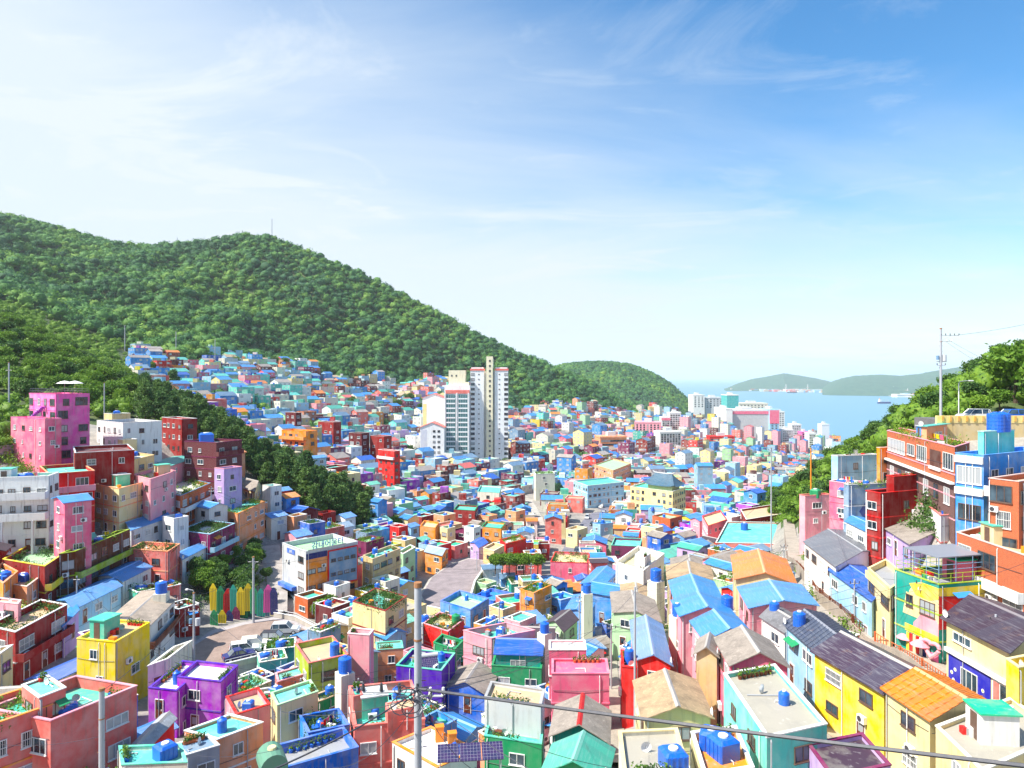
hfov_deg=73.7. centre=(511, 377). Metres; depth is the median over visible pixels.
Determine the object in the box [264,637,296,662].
flat roofed house
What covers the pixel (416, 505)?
gabled house
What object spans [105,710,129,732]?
window
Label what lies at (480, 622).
flat roofed house
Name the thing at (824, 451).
broadleaf tree
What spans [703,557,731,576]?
gabled house
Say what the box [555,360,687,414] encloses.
hill forest
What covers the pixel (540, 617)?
gabled house
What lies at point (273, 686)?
water tank
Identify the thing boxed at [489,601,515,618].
flat roofed house
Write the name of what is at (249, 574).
broadleaf tree
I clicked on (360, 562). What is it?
gabled house
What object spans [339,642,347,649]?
flat roofed house
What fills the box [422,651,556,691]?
cable
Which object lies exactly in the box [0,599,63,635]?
roof plants
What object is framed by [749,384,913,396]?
harbour yard
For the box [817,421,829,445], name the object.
slender tower
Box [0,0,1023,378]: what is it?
sky
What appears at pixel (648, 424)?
apartment block
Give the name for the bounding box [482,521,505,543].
flat roofed house
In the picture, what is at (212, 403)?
flat roofed house
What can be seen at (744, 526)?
water tank
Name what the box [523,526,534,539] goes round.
flat roofed house
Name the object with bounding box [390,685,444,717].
cable bundle
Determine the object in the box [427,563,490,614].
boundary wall
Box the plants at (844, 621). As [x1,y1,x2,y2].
[829,612,863,635]
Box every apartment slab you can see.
[779,426,793,442]
[787,421,801,434]
[797,429,807,438]
[804,430,815,447]
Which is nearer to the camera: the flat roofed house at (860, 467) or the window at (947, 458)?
the window at (947, 458)
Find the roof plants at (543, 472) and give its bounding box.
[535,470,552,473]
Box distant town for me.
[125,341,842,533]
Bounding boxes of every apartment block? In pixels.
[419,421,445,455]
[422,393,443,425]
[594,431,626,446]
[634,418,661,432]
[648,404,656,410]
[653,427,681,445]
[659,414,669,425]
[667,410,680,429]
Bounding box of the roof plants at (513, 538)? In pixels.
[499,535,524,543]
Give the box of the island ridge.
[822,367,964,395]
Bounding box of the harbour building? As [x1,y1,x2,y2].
[739,401,767,408]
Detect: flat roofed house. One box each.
[0,467,59,554]
[0,562,17,598]
[0,597,21,621]
[0,599,74,685]
[0,644,13,685]
[0,675,137,767]
[0,688,52,767]
[3,544,63,601]
[11,416,60,472]
[13,577,37,604]
[21,671,70,717]
[29,388,89,463]
[40,463,95,531]
[58,529,135,597]
[73,444,134,485]
[76,612,149,699]
[76,629,89,647]
[95,473,142,534]
[97,419,161,463]
[104,412,129,419]
[117,740,187,767]
[118,438,136,450]
[129,541,179,583]
[129,583,154,600]
[134,452,153,473]
[134,463,175,520]
[137,694,137,726]
[147,640,192,686]
[148,660,194,737]
[162,416,196,455]
[162,514,188,550]
[167,580,180,600]
[175,598,199,637]
[176,480,213,524]
[177,660,238,728]
[177,731,219,767]
[183,713,263,767]
[184,438,243,501]
[189,520,238,564]
[207,401,217,405]
[214,465,241,509]
[225,409,236,415]
[225,687,270,743]
[228,498,264,548]
[238,670,271,689]
[239,667,274,686]
[244,423,265,436]
[257,648,287,673]
[260,687,274,729]
[262,483,281,512]
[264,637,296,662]
[265,502,267,512]
[266,434,277,441]
[270,679,318,742]
[275,666,302,687]
[276,661,293,671]
[279,429,316,454]
[280,726,358,767]
[285,412,301,425]
[287,513,306,531]
[292,446,302,453]
[294,635,348,691]
[295,589,326,618]
[298,708,349,737]
[300,519,325,536]
[307,621,340,641]
[315,597,349,624]
[318,421,340,444]
[318,510,335,522]
[318,687,334,710]
[322,579,349,597]
[325,523,344,536]
[326,460,345,464]
[326,464,347,471]
[331,605,352,630]
[339,595,357,605]
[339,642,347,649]
[345,471,360,482]
[347,625,373,683]
[348,468,359,471]
[348,680,425,767]
[349,432,368,455]
[351,681,362,718]
[352,587,407,649]
[353,529,361,538]
[354,535,383,556]
[355,583,387,596]
[356,523,378,529]
[356,528,381,538]
[358,556,362,584]
[362,545,400,585]
[370,435,391,461]
[371,518,387,523]
[372,574,399,593]
[373,493,389,497]
[374,526,388,542]
[375,640,403,682]
[377,449,399,486]
[377,522,395,540]
[380,486,404,498]
[384,541,401,546]
[385,700,413,742]
[387,502,392,516]
[390,523,407,540]
[391,535,415,547]
[391,726,476,767]
[395,499,412,509]
[396,648,454,711]
[399,547,416,577]
[401,544,414,580]
[403,645,432,656]
[407,598,425,616]
[413,511,430,514]
[414,513,433,536]
[415,548,424,571]
[418,541,436,549]
[420,520,438,539]
[422,698,444,714]
[423,611,463,648]
[425,710,457,733]
[433,540,451,559]
[433,633,462,670]
[434,511,455,522]
[436,500,453,512]
[439,520,461,539]
[440,525,455,541]
[440,590,488,627]
[449,540,467,558]
[454,504,477,525]
[462,622,534,668]
[464,524,479,555]
[474,616,496,627]
[476,578,496,593]
[477,485,500,501]
[477,588,510,604]
[478,513,497,522]
[478,728,483,767]
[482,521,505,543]
[482,618,503,625]
[483,542,503,563]
[483,585,507,591]
[484,681,544,760]
[484,720,544,767]
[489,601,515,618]
[491,655,542,686]
[495,592,519,612]
[500,534,525,553]
[501,564,540,574]
[502,530,516,537]
[504,611,536,624]
[505,508,525,525]
[506,575,519,592]
[509,521,523,529]
[514,586,524,592]
[518,574,542,586]
[520,581,551,614]
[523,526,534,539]
[523,550,539,554]
[526,540,533,548]
[533,540,543,548]
[534,471,554,500]
[535,682,548,699]
[536,537,549,551]
[538,541,549,560]
[549,640,586,700]
[550,551,589,581]
[551,653,609,719]
[552,591,572,615]
[553,512,565,537]
[566,525,587,547]
[573,477,623,507]
[579,540,595,546]
[579,547,596,552]
[586,545,599,551]
[593,521,612,536]
[594,458,630,478]
[602,619,610,637]
[611,537,641,558]
[615,546,664,584]
[618,644,625,660]
[618,649,636,728]
[618,727,683,767]
[622,522,639,527]
[626,527,640,537]
[630,483,685,513]
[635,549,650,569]
[641,523,662,538]
[642,536,645,547]
[652,513,681,533]
[664,565,666,586]
[665,586,666,616]
[675,527,692,533]
[679,521,690,527]
[690,723,754,767]
[702,510,726,537]
[707,546,729,555]
[713,574,732,592]
[715,521,778,549]
[723,662,827,767]
[725,512,739,520]
[738,502,758,511]
[740,505,780,521]
[799,493,828,554]
[809,732,891,767]
[829,476,862,528]
[831,450,876,481]
[843,482,885,531]
[865,488,916,565]
[865,559,895,646]
[876,447,886,481]
[884,425,969,543]
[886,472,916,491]
[894,544,985,662]
[928,506,948,544]
[935,697,1023,767]
[954,446,1023,544]
[956,521,1023,611]
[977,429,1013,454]
[989,473,1023,548]
[1005,654,1023,705]
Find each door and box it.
[23,660,29,679]
[25,538,30,550]
[42,649,47,668]
[48,592,51,600]
[82,607,87,623]
[153,675,161,682]
[155,574,159,582]
[155,699,163,717]
[185,560,188,572]
[190,714,198,726]
[463,697,470,713]
[599,612,603,622]
[619,636,625,648]
[718,711,721,726]
[789,662,794,684]
[821,580,824,592]
[856,721,865,734]
[863,624,867,633]
[882,617,885,637]
[894,539,897,556]
[993,681,998,699]
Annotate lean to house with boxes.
[61,604,79,657]
[919,421,950,441]
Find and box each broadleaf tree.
[0,308,13,312]
[0,313,19,323]
[0,320,16,330]
[0,329,19,340]
[0,335,6,342]
[0,340,23,353]
[0,344,15,356]
[0,354,18,365]
[0,365,25,377]
[0,370,24,383]
[2,375,24,392]
[7,327,23,338]
[10,377,38,401]
[16,316,25,325]
[20,339,38,352]
[20,357,46,368]
[23,368,41,380]
[24,330,34,336]
[24,352,43,360]
[26,332,47,342]
[32,325,47,334]
[34,345,54,354]
[34,362,60,375]
[37,374,51,391]
[38,340,55,346]
[42,352,56,361]
[45,354,71,364]
[47,338,60,347]
[47,372,73,387]
[52,350,73,357]
[53,387,72,392]
[54,344,75,355]
[56,360,80,374]
[65,341,79,348]
[68,357,84,369]
[69,373,87,380]
[74,378,99,387]
[74,384,103,411]
[78,354,97,361]
[78,355,95,367]
[78,368,90,374]
[85,370,106,382]
[87,363,105,370]
[94,380,102,388]
[96,365,117,380]
[97,360,112,367]
[98,380,127,394]
[109,388,132,398]
[112,367,128,380]
[113,364,127,369]
[114,371,129,380]
[116,377,138,392]
[121,373,138,380]
[150,361,155,367]
[187,553,204,570]
[187,566,214,589]
[188,572,207,593]
[201,576,219,590]
[202,573,225,588]
[204,556,220,562]
[204,560,215,568]
[211,567,225,578]
[213,561,229,574]
[217,553,228,560]
[218,554,233,563]
[225,568,248,584]
[231,544,242,557]
[232,553,254,565]
[233,567,245,570]
[233,576,251,585]
[235,580,251,590]
[236,563,256,570]
[243,548,261,557]
[244,542,262,551]
[245,570,251,578]
[247,537,262,544]
[248,553,262,563]
[258,566,272,576]
[270,356,279,361]
[280,357,288,361]
[388,514,402,523]
[393,398,402,404]
[402,444,414,448]
[404,392,414,398]
[758,500,767,505]
[765,490,786,506]
[767,506,778,513]
[775,494,792,514]
[779,498,797,513]
[786,485,798,495]
[788,476,799,485]
[791,468,815,481]
[798,479,812,485]
[798,485,814,493]
[804,460,817,469]
[814,479,828,492]
[817,457,830,465]
[821,446,833,454]
[824,477,830,486]
[832,444,847,451]
[846,436,859,449]
[852,445,876,453]
[859,428,870,441]
[864,421,886,434]
[865,420,880,427]
[881,412,893,422]
[884,420,892,430]
[886,404,900,412]
[891,417,913,428]
[908,394,926,404]
[910,385,934,395]
[916,388,949,408]
[935,395,953,415]
[936,373,957,383]
[942,382,955,391]
[957,378,969,385]
[959,357,977,371]
[960,380,988,394]
[965,356,982,369]
[966,359,981,373]
[970,394,996,408]
[977,339,1023,402]
[987,387,1015,411]
[988,343,1010,351]
[1008,361,1023,391]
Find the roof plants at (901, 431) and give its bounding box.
[890,426,968,445]
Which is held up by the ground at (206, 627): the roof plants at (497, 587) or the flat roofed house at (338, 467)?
the flat roofed house at (338, 467)
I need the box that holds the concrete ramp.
[263,545,287,611]
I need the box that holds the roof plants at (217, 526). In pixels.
[189,518,231,539]
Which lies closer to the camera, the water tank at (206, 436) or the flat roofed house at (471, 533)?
the water tank at (206, 436)
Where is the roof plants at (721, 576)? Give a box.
[717,574,732,585]
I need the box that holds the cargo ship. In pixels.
[877,398,890,403]
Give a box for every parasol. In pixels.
[56,381,68,388]
[67,381,80,383]
[896,633,908,640]
[909,639,929,656]
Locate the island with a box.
[724,373,829,390]
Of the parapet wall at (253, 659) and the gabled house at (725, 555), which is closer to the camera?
the parapet wall at (253, 659)
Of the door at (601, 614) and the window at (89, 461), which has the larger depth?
the door at (601, 614)
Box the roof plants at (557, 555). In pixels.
[550,550,588,562]
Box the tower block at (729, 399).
[721,392,738,407]
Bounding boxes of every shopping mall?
[714,405,732,422]
[731,407,768,436]
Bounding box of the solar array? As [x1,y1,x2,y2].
[437,741,503,767]
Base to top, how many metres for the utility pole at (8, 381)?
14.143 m
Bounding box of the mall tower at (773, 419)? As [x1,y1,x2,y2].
[759,406,778,429]
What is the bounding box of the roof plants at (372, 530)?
[358,527,382,535]
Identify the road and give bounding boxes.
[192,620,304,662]
[914,417,934,429]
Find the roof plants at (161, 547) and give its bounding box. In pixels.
[132,540,178,555]
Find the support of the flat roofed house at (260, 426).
on the ground at (206, 627)
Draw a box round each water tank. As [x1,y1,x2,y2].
[1,570,11,577]
[17,472,33,476]
[18,572,28,581]
[58,707,69,715]
[66,704,73,710]
[69,701,77,708]
[93,536,102,542]
[135,584,147,590]
[152,580,169,602]
[152,739,177,761]
[173,670,180,684]
[175,513,182,517]
[199,432,214,441]
[217,716,226,733]
[242,699,254,710]
[259,651,269,658]
[269,684,282,690]
[276,639,285,647]
[325,599,331,606]
[325,684,333,694]
[327,618,333,623]
[330,641,339,656]
[335,655,354,719]
[338,610,345,615]
[349,596,356,602]
[371,708,378,718]
[372,548,377,553]
[391,686,400,698]
[422,614,428,621]
[438,651,446,661]
[452,613,459,623]
[481,589,489,596]
[486,615,495,622]
[495,626,504,632]
[514,592,519,598]
[532,573,536,579]
[537,621,551,682]
[559,592,563,598]
[581,583,592,639]
[624,647,633,664]
[647,567,664,626]
[658,743,688,767]
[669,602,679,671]
[698,724,718,751]
[707,731,739,764]
[721,594,735,613]
[741,522,747,530]
[769,600,779,610]
[775,689,789,705]
[793,610,805,626]
[810,488,820,497]
[986,412,1004,432]
[999,412,1010,431]
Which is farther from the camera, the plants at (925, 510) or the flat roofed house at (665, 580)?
the flat roofed house at (665, 580)
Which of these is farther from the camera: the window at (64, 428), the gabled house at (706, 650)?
the window at (64, 428)
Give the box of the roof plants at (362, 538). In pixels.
[357,534,383,543]
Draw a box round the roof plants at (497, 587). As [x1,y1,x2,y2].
[486,584,506,589]
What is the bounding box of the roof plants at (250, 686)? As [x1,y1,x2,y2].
[238,674,267,691]
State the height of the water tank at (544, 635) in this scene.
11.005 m
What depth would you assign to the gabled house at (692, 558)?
142.79 m
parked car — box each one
[221,647,256,661]
[228,639,261,651]
[241,635,268,648]
[260,629,291,638]
[270,621,300,634]
[955,409,991,415]
[1001,409,1023,415]
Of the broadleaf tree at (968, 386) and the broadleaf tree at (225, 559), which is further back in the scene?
the broadleaf tree at (225, 559)
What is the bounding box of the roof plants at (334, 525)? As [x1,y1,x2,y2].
[325,521,342,529]
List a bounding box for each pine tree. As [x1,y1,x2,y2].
[130,382,154,412]
[134,373,154,390]
[134,378,153,394]
[135,369,151,388]
[135,397,154,418]
[152,378,162,385]
[152,386,164,415]
[152,390,171,417]
[153,382,169,393]
[158,388,171,397]
[160,401,178,416]
[163,380,174,391]
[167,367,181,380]
[168,392,180,415]
[176,396,200,420]
[177,388,183,396]
[179,398,202,426]
[181,389,197,401]
[194,392,204,401]
[195,400,202,414]
[197,407,211,431]
[197,416,217,437]
[199,397,211,410]
[210,410,221,423]
[214,425,230,438]
[215,406,228,412]
[217,410,228,423]
[219,415,233,430]
[226,424,244,446]
[233,415,245,427]
[239,425,254,445]
[242,445,252,472]
[245,432,260,456]
[248,454,263,479]
[254,441,269,456]
[257,460,276,483]
[259,437,275,452]
[260,449,272,479]
[269,443,282,457]
[270,451,276,461]
[273,449,290,469]
[273,452,292,480]
[273,469,292,490]
[280,443,295,464]
[288,460,306,497]
[291,466,315,503]
[293,453,305,466]
[299,449,316,466]
[305,483,325,509]
[309,466,316,477]
[314,473,327,495]
[316,465,330,479]
[321,481,343,510]
[325,472,345,487]
[329,484,355,513]
[337,468,352,492]
[338,472,354,492]
[340,493,356,512]
[350,480,366,499]
[351,491,378,523]
[365,486,373,498]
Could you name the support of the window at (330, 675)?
in the flat roofed house at (313, 660)
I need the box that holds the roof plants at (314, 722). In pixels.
[297,706,348,736]
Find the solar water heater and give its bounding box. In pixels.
[422,652,438,667]
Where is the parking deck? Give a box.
[192,617,307,674]
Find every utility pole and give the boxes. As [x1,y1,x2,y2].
[5,362,9,401]
[72,576,80,593]
[97,687,106,767]
[103,383,104,412]
[154,646,164,656]
[183,588,200,660]
[247,556,258,622]
[361,581,444,767]
[528,563,533,582]
[575,595,581,639]
[607,624,615,688]
[634,587,635,728]
[768,448,773,551]
[780,544,787,557]
[810,448,811,488]
[850,579,859,615]
[936,328,958,415]
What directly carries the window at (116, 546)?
in the flat roofed house at (108, 554)
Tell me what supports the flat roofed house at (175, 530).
on the ground at (206, 627)
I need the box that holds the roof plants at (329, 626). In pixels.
[310,621,339,634]
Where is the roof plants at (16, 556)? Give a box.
[12,543,58,568]
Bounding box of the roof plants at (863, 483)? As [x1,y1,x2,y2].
[844,478,885,488]
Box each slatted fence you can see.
[785,547,861,630]
[874,631,946,675]
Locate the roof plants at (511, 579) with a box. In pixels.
[507,572,529,583]
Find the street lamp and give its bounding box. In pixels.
[958,380,973,415]
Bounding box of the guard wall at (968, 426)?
[935,416,1023,440]
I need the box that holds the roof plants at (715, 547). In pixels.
[710,544,726,552]
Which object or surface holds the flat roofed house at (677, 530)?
on the ground at (206, 627)
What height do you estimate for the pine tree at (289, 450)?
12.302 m
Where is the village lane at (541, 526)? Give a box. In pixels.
[525,500,544,536]
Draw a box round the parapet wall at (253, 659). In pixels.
[225,610,313,665]
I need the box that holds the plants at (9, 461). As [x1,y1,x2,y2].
[0,431,38,472]
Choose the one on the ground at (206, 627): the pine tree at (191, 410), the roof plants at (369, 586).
the pine tree at (191, 410)
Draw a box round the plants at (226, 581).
[223,568,231,585]
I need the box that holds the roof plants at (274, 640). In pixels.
[262,634,296,648]
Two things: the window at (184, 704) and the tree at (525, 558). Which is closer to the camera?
the window at (184, 704)
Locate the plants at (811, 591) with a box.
[806,581,818,600]
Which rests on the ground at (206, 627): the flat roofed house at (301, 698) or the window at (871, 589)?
the flat roofed house at (301, 698)
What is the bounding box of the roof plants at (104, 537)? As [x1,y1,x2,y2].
[65,529,126,551]
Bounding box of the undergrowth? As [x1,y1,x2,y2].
[0,299,1023,524]
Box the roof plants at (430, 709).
[422,698,442,715]
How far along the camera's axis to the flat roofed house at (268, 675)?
89.41 m
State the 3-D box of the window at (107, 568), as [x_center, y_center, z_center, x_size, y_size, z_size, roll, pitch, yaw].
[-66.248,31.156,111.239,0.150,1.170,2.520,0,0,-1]
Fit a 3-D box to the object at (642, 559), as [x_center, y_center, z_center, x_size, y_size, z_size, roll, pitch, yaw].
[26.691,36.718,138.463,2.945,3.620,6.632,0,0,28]
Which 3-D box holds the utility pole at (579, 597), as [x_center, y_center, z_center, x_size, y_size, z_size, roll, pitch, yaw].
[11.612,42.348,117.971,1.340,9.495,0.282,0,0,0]
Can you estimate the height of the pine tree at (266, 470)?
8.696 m
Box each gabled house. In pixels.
[0,542,13,562]
[0,685,21,693]
[23,657,76,681]
[51,493,94,585]
[56,577,122,631]
[98,560,152,606]
[116,590,179,662]
[125,512,169,546]
[131,710,177,744]
[137,720,179,741]
[157,455,183,483]
[179,543,206,584]
[195,500,229,523]
[242,450,245,477]
[242,478,260,499]
[255,429,264,436]
[256,436,274,446]
[265,510,288,539]
[282,486,291,493]
[282,492,300,510]
[283,528,313,541]
[284,504,319,519]
[289,630,306,641]
[312,454,326,466]
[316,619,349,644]
[336,511,356,529]
[338,521,354,537]
[346,648,379,682]
[358,559,362,587]
[363,481,380,493]
[364,515,392,522]
[370,497,386,517]
[374,628,408,649]
[380,495,394,507]
[393,506,413,516]
[398,513,418,523]
[400,578,414,599]
[401,566,410,579]
[405,497,418,502]
[406,522,420,536]
[407,613,413,640]
[412,495,429,506]
[413,502,421,511]
[417,505,435,513]
[417,535,430,547]
[424,545,447,574]
[435,505,450,512]
[444,712,483,742]
[445,661,497,722]
[455,523,482,540]
[469,520,483,525]
[469,537,488,559]
[479,564,501,585]
[480,505,500,513]
[491,517,508,521]
[493,510,504,518]
[493,637,543,666]
[498,572,515,587]
[501,520,513,530]
[501,609,546,623]
[515,504,531,511]
[516,528,531,539]
[517,526,533,539]
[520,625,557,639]
[525,518,537,538]
[542,575,564,580]
[542,730,615,767]
[544,513,561,543]
[544,577,567,591]
[544,722,551,748]
[545,698,551,743]
[546,609,578,639]
[548,693,611,744]
[552,586,558,593]
[562,579,574,593]
[564,594,596,639]
[573,573,587,581]
[573,582,580,593]
[580,565,615,591]
[582,534,607,552]
[584,638,606,648]
[586,641,607,657]
[588,558,608,573]
[588,635,613,659]
[589,552,605,557]
[591,580,619,626]
[602,534,614,555]
[606,556,614,568]
[610,590,661,660]
[613,524,627,536]
[615,510,632,524]
[620,581,646,595]
[622,531,639,537]
[623,640,630,647]
[629,614,672,677]
[632,668,714,765]
[647,530,673,550]
[658,524,671,533]
[658,547,676,559]
[664,557,669,563]
[665,560,713,628]
[668,573,721,614]
[670,539,689,550]
[670,554,702,564]
[670,590,735,676]
[671,530,697,540]
[673,536,680,542]
[676,541,707,555]
[682,513,700,520]
[683,537,711,554]
[689,608,747,678]
[690,516,701,537]
[693,552,707,556]
[693,631,719,725]
[701,535,716,544]
[701,550,737,564]
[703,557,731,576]
[711,543,730,548]
[713,624,791,726]
[720,584,732,596]
[731,548,796,616]
[733,544,769,552]
[736,579,819,634]
[742,488,766,503]
[749,543,772,551]
[759,607,792,659]
[782,608,855,707]
[788,561,796,571]
[803,528,869,594]
[810,630,919,756]
[828,564,875,636]
[845,515,865,545]
[880,667,985,767]
[884,519,934,567]
[940,593,1023,699]
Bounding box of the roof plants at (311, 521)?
[299,517,321,525]
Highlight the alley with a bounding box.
[827,726,842,737]
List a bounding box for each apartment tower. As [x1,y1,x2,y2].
[444,370,470,453]
[470,356,508,459]
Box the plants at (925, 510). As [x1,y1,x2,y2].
[896,488,939,537]
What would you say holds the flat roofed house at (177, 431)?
on the ground at (206, 627)
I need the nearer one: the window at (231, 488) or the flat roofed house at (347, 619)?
the flat roofed house at (347, 619)
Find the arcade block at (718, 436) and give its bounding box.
[706,432,734,441]
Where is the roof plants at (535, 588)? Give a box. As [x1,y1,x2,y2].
[525,579,549,592]
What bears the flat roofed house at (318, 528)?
on the ground at (206, 627)
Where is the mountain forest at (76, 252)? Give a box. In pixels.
[0,211,637,411]
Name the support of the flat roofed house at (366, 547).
on the ground at (206, 627)
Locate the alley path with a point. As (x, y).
(791, 540)
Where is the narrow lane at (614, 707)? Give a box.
[608,652,623,762]
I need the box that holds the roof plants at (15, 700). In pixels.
[0,690,29,731]
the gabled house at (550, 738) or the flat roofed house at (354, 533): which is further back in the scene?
the flat roofed house at (354, 533)
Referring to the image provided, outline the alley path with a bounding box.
[783,519,946,674]
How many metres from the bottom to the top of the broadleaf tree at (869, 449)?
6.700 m
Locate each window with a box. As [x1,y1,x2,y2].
[0,639,5,646]
[0,738,7,758]
[2,659,11,674]
[4,590,9,597]
[4,610,13,620]
[8,540,15,546]
[9,506,14,512]
[19,633,34,653]
[19,762,31,767]
[20,729,32,750]
[23,487,29,492]
[24,506,31,511]
[24,521,30,528]
[25,699,32,710]
[29,736,46,756]
[35,538,44,545]
[36,488,45,491]
[36,521,45,528]
[37,505,47,510]
[46,702,64,717]
[48,426,54,431]
[49,399,54,405]
[49,574,52,583]
[51,616,65,634]
[54,641,62,654]
[56,540,59,548]
[58,410,68,418]
[60,578,73,589]
[61,425,67,431]
[61,437,67,444]
[61,449,70,458]
[61,559,74,571]
[63,399,69,405]
[71,525,81,532]
[72,506,83,514]
[73,542,83,550]
[75,397,87,405]
[76,477,88,485]
[78,576,86,584]
[79,424,87,430]
[80,437,86,443]
[86,459,95,465]
[89,649,96,660]
[92,552,96,561]
[92,570,98,578]
[95,492,100,498]
[95,601,102,611]
[100,565,109,574]
[101,546,107,556]
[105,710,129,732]
[107,737,130,762]
[111,594,117,603]
[112,495,116,501]
[112,510,116,516]
[113,543,118,551]
[118,457,124,463]
[123,538,129,546]
[130,491,136,498]
[131,660,140,675]
[133,533,140,540]
[139,464,144,470]
[142,573,147,582]
[145,529,150,535]
[152,450,158,455]
[152,558,159,565]
[158,618,162,630]
[164,613,167,623]
[165,524,170,531]
[170,606,173,617]
[182,694,186,708]
[183,720,185,732]
[185,459,190,463]
[186,614,195,623]
[187,435,192,439]
[187,689,200,701]
[197,459,203,464]
[197,759,214,767]
[211,541,215,547]
[220,459,225,464]
[221,536,225,543]
[226,683,231,695]
[229,485,236,491]
[232,741,243,757]
[271,706,274,724]
[288,707,302,724]
[296,658,299,669]
[298,555,303,563]
[298,571,303,579]
[298,586,303,592]
[299,605,304,612]
[303,669,306,680]
[307,568,315,574]
[307,585,315,590]
[318,567,325,572]
[321,669,336,682]
[360,741,376,755]
[373,563,379,570]
[381,560,386,567]
[385,675,391,681]
[387,655,394,663]
[389,615,393,625]
[397,758,404,767]
[399,608,403,618]
[457,658,460,667]
[472,645,484,656]
[498,677,509,682]
[508,752,524,767]
[510,660,524,665]
[524,678,536,686]
[545,593,550,600]
[545,716,550,728]
[570,627,574,637]
[604,648,608,656]
[620,619,629,628]
[672,726,690,741]
[718,651,723,670]
[730,702,735,721]
[740,597,742,609]
[746,728,755,752]
[771,630,778,645]
[794,743,811,765]
[801,647,812,667]
[804,677,811,696]
[805,548,808,557]
[811,553,816,564]
[812,502,821,508]
[819,559,824,571]
[824,667,840,689]
[825,699,837,718]
[831,578,837,590]
[837,490,843,497]
[837,508,843,513]
[846,528,852,537]
[851,593,857,606]
[853,463,857,469]
[857,534,863,543]
[858,687,872,709]
[862,601,865,612]
[866,500,876,510]
[867,520,876,530]
[868,581,874,595]
[871,541,877,550]
[880,593,888,610]
[886,537,890,545]
[888,437,904,455]
[890,465,893,474]
[891,594,894,611]
[899,710,915,734]
[901,746,917,767]
[902,546,907,557]
[904,500,908,508]
[905,593,912,608]
[906,443,914,456]
[916,444,926,462]
[919,598,935,619]
[923,478,927,495]
[933,482,938,500]
[935,431,941,439]
[942,452,953,471]
[943,486,949,505]
[951,760,960,767]
[952,631,971,649]
[956,465,981,485]
[957,503,968,519]
[958,543,970,556]
[960,666,977,693]
[969,504,980,521]
[977,550,995,572]
[979,576,996,600]
[990,484,1012,504]
[991,469,998,476]
[996,511,1010,529]
[1000,685,1005,699]
[1002,537,1016,548]
[1002,586,1022,610]
[1006,467,1013,474]
[1020,491,1023,504]
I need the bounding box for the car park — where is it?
[422,559,484,606]
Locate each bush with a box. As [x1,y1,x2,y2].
[310,598,323,613]
[319,593,340,600]
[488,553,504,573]
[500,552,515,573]
[512,552,519,573]
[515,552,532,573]
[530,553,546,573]
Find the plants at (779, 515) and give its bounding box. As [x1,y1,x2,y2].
[769,509,786,524]
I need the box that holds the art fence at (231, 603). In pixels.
[209,584,277,625]
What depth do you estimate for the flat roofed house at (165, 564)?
117.38 m
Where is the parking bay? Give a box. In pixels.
[233,630,302,660]
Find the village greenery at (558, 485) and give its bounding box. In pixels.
[165,353,716,490]
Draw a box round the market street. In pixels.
[561,507,608,551]
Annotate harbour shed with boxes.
[891,394,914,396]
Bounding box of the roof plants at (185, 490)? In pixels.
[176,477,206,494]
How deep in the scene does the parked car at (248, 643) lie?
99.24 m
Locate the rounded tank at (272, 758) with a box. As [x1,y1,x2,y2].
[256,741,287,767]
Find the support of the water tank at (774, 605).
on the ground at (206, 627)
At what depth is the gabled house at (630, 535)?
208.16 m
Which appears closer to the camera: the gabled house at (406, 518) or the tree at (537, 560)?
the tree at (537, 560)
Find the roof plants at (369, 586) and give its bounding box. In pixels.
[356,581,384,591]
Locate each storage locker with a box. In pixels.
[435,723,443,742]
[447,730,456,743]
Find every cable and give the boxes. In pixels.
[0,737,95,745]
[105,598,193,688]
[195,701,409,756]
[201,608,298,679]
[275,732,348,767]
[281,697,415,715]
[304,684,386,694]
[337,708,412,767]
[349,689,418,732]
[375,652,546,680]
[418,688,1023,767]
[419,694,526,767]
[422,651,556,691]
[422,658,548,684]
[423,694,611,767]
[424,592,634,686]
[424,630,607,697]
[424,708,469,767]
[456,656,548,662]
[613,584,913,626]
[637,451,810,588]
[666,589,919,630]
[811,457,852,577]
[925,563,1023,582]
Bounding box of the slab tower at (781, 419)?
[779,409,784,427]
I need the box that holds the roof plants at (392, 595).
[356,586,406,612]
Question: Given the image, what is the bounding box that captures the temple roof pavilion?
[643,470,684,490]
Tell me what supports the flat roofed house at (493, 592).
on the ground at (206, 627)
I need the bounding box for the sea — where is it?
[666,379,911,444]
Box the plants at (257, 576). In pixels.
[224,566,270,589]
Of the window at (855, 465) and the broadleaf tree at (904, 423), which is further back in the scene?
the window at (855, 465)
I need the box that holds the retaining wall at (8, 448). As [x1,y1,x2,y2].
[0,445,12,459]
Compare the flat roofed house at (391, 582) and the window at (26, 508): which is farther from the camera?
the flat roofed house at (391, 582)
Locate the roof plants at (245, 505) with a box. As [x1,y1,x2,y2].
[228,497,260,512]
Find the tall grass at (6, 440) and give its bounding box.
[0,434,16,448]
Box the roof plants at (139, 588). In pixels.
[128,582,154,594]
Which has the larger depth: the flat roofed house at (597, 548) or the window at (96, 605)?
the flat roofed house at (597, 548)
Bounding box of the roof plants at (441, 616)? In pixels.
[423,610,465,632]
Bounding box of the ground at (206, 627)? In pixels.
[0,223,1023,767]
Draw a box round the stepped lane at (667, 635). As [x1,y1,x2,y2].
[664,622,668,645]
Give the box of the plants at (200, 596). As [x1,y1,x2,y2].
[181,585,222,610]

